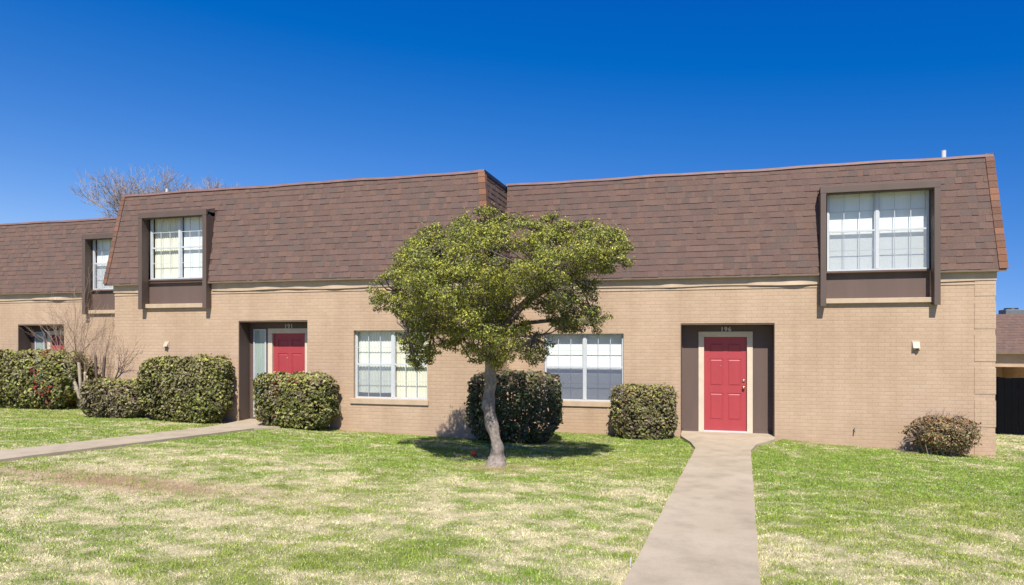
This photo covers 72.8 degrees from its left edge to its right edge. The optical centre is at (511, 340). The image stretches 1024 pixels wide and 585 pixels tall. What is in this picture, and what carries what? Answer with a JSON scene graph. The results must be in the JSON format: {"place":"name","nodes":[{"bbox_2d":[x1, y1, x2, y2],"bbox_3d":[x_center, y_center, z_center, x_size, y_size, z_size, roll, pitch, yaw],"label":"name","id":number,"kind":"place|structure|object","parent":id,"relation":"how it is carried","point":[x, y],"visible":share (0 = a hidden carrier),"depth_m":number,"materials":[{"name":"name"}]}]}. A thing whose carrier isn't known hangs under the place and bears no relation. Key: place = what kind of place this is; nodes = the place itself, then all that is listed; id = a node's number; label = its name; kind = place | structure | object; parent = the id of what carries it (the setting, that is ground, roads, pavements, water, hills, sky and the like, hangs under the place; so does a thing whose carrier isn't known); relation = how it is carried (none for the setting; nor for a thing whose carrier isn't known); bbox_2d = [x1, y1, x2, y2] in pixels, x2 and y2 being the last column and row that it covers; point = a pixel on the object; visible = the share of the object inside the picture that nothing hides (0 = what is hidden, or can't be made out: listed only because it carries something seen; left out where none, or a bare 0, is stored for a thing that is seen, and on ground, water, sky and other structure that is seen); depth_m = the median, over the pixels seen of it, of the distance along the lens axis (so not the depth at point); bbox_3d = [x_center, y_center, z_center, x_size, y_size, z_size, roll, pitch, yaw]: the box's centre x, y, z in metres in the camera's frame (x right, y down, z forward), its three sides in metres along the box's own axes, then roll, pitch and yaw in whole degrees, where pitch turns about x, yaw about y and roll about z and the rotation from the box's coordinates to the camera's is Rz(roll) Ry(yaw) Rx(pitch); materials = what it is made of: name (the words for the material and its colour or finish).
{"place":"outdoors","nodes":[
{"label":"outdoors","id":0,"kind":"place"},
{"bbox_2d":[0,419,280,461],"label":"side path","id":1,"kind":"structure","parent":0,"point":[108,443],"depth_m":12.12,"materials":[{"name":"concrete"}]},
{"bbox_2d":[0,406,1023,584],"bbox_3d":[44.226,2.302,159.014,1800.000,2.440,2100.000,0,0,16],"label":"lawn ground","id":2,"kind":"structure","parent":0,"point":[186,489],"depth_m":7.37,"materials":[{"name":"plant"}]},
{"bbox_2d":[0,348,94,408],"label":"hedge","id":3,"kind":"object","parent":2,"relation":"on","point":[23,392],"visible":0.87,"depth_m":18.15,"materials":[{"name":"green plant"}]},
{"bbox_2d":[19,258,114,408],"bbox_3d":[-11.512,-0.192,17.970,3.263,4.144,2.189,0,0,22],"label":"bare shrub","id":4,"kind":"object","parent":2,"relation":"on","point":[75,385],"visible":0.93,"depth_m":17.93,"materials":[{"name":"brown plant"}]},
{"bbox_2d":[0,217,183,405],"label":"townhouse","id":5,"kind":"structure","parent":2,"relation":"on","point":[37,258],"depth_m":19.32,"materials":[{"name":"brick"}]},
{"bbox_2d":[35,332,44,387],"bbox_3d":[-13.535,0.760,19.910,0.350,2.000,0.031,0,0,16],"label":"sidelight window","id":6,"kind":"structure","parent":5,"relation":"in","point":[41,346],"depth_m":19.91,"materials":[{"name":"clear glass"}]},
{"bbox_2d":[53,335,63,395],"bbox_3d":[-12.764,0.808,19.788,0.794,1.920,0.045,0,0,16],"label":"door","id":7,"kind":"structure","parent":5,"relation":"in","point":[58,338],"depth_m":19.83,"materials":[{"name":"red paint"}]},
{"bbox_2d":[83,314,140,386],"bbox_3d":[-9.632,0.526,16.637,2.306,2.711,1.449,0,0,16],"label":"bare shrub","id":8,"kind":"object","parent":2,"relation":"on","point":[103,365],"visible":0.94,"depth_m":16.91,"materials":[{"name":"brown plant"}]},
{"bbox_2d":[77,376,151,417],"bbox_3d":[-9.220,1.347,16.171,1.944,1.022,0.724,0,0,16],"label":"hedge","id":9,"kind":"object","parent":2,"relation":"on","point":[104,405],"visible":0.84,"depth_m":15.99,"materials":[{"name":"green plant"}]},
{"bbox_2d":[69,161,239,217],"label":"bare tree","id":10,"kind":"object","parent":2,"relation":"on","point":[116,195],"visible":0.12,"depth_m":45.45,"materials":[{"name":"plant"}]},
{"bbox_2d":[134,353,234,422],"bbox_3d":[-7.311,1.084,15.574,2.395,1.589,0.819,0,0,16],"label":"hedge","id":11,"kind":"object","parent":2,"relation":"on","point":[172,402],"visible":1,"depth_m":15.33,"materials":[{"name":"green plant"}]},
{"bbox_2d":[251,370,340,429],"bbox_3d":[-4.627,1.281,14.806,1.920,1.314,0.804,0,0,16],"label":"hedge","id":12,"kind":"object","parent":2,"relation":"on","point":[316,400],"visible":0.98,"depth_m":14.55,"materials":[{"name":"green plant"}]},
{"bbox_2d":[103,169,510,439],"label":"townhouse","id":13,"kind":"structure","parent":2,"relation":"on","point":[278,277],"depth_m":15.34,"materials":[{"name":"brick"}]},
{"bbox_2d":[253,329,266,416],"bbox_3d":[-5.797,0.753,15.973,0.330,2.015,0.031,0,0,16],"label":"sidelight window","id":14,"kind":"structure","parent":13,"relation":"in","point":[259,335],"depth_m":15.99,"materials":[{"name":"white glass"}]},
{"bbox_2d":[274,334,304,415],"bbox_3d":[-5.061,0.818,15.849,0.839,1.940,0.067,0,0,16],"label":"door","id":15,"kind":"structure","parent":13,"relation":"in","point":[289,349],"depth_m":15.84,"materials":[{"name":"red paint"}]},
{"bbox_2d":[350,330,428,405],"bbox_3d":[-2.579,0.574,14.762,1.800,1.567,0.231,0,0,16],"label":"window","id":16,"kind":"structure","parent":13,"relation":"in","point":[380,367],"depth_m":14.87,"materials":[{"name":"white glass"}]},
{"bbox_2d":[366,201,635,466],"bbox_3d":[-0.340,-0.035,10.572,4.397,4.354,3.255,0,0,16],"label":"juniper tree","id":17,"kind":"object","parent":2,"relation":"on","point":[432,277],"visible":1,"depth_m":10.26,"materials":[{"name":"green plant"}]},
{"bbox_2d":[464,366,563,443],"bbox_3d":[0.041,1.285,13.757,1.967,1.543,1.153,0,0,16],"label":"hedge","id":18,"kind":"object","parent":2,"relation":"on","point":[512,430],"visible":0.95,"depth_m":13.40,"materials":[{"name":"green plant"}]},
{"bbox_2d":[607,381,679,439],"bbox_3d":[2.751,1.484,14.450,1.499,1.260,0.748,0,0,16],"label":"hedge","id":19,"kind":"object","parent":2,"relation":"on","point":[648,428],"visible":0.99,"depth_m":14.28,"materials":[{"name":"green plant"}]},
{"bbox_2d":[506,150,1008,455],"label":"townhouse","id":20,"kind":"structure","parent":2,"relation":"on","point":[850,304],"depth_m":14.04,"materials":[{"name":"brick"}]},
{"bbox_2d":[541,334,623,406],"bbox_3d":[1.558,0.651,15.266,1.860,1.592,0.221,0,0,16],"label":"window","id":21,"kind":"structure","parent":20,"relation":"in","point":[588,365],"depth_m":15.27,"materials":[{"name":"white glass"}]},
{"bbox_2d":[704,337,746,430],"bbox_3d":[4.550,0.931,14.812,0.868,1.995,0.115,0,0,16],"label":"door","id":22,"kind":"structure","parent":20,"relation":"in","point":[725,358],"depth_m":14.82,"materials":[{"name":"red paint"}]},
{"bbox_2d":[891,406,984,456],"bbox_3d":[7.928,1.713,12.957,1.605,0.977,0.828,0,0,16],"label":"shrub","id":23,"kind":"object","parent":2,"relation":"on","point":[932,438],"visible":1,"depth_m":12.81,"materials":[{"name":"green plant"}]},
{"bbox_2d":[995,314,1023,377],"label":"apartment block","id":24,"kind":"structure","parent":2,"relation":"on","point":[1009,334],"depth_m":28.70,"materials":[{"name":"paint"}]},
{"bbox_2d":[999,308,1023,313],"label":"rooftop unit","id":25,"kind":"object","parent":24,"relation":"on","point":[1012,311],"visible":0.69,"depth_m":30.15,"materials":[{"name":"white metal"}]},
{"bbox_2d":[995,377,1023,433],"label":"fence","id":26,"kind":"object","parent":2,"relation":"on","point":[1009,397],"visible":0.3,"depth_m":16.16,"materials":[{"name":"black paint"}]},
{"bbox_2d":[0,0,1023,313],"label":"sky","id":27,"kind":"structure","parent":0,"point":[244,92],"materials":[{"name":"blue"}]},
{"bbox_2d":[622,431,774,584],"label":"front path","id":28,"kind":"structure","parent":0,"point":[703,531],"depth_m":7.09,"materials":[{"name":"concrete"}]}
]}

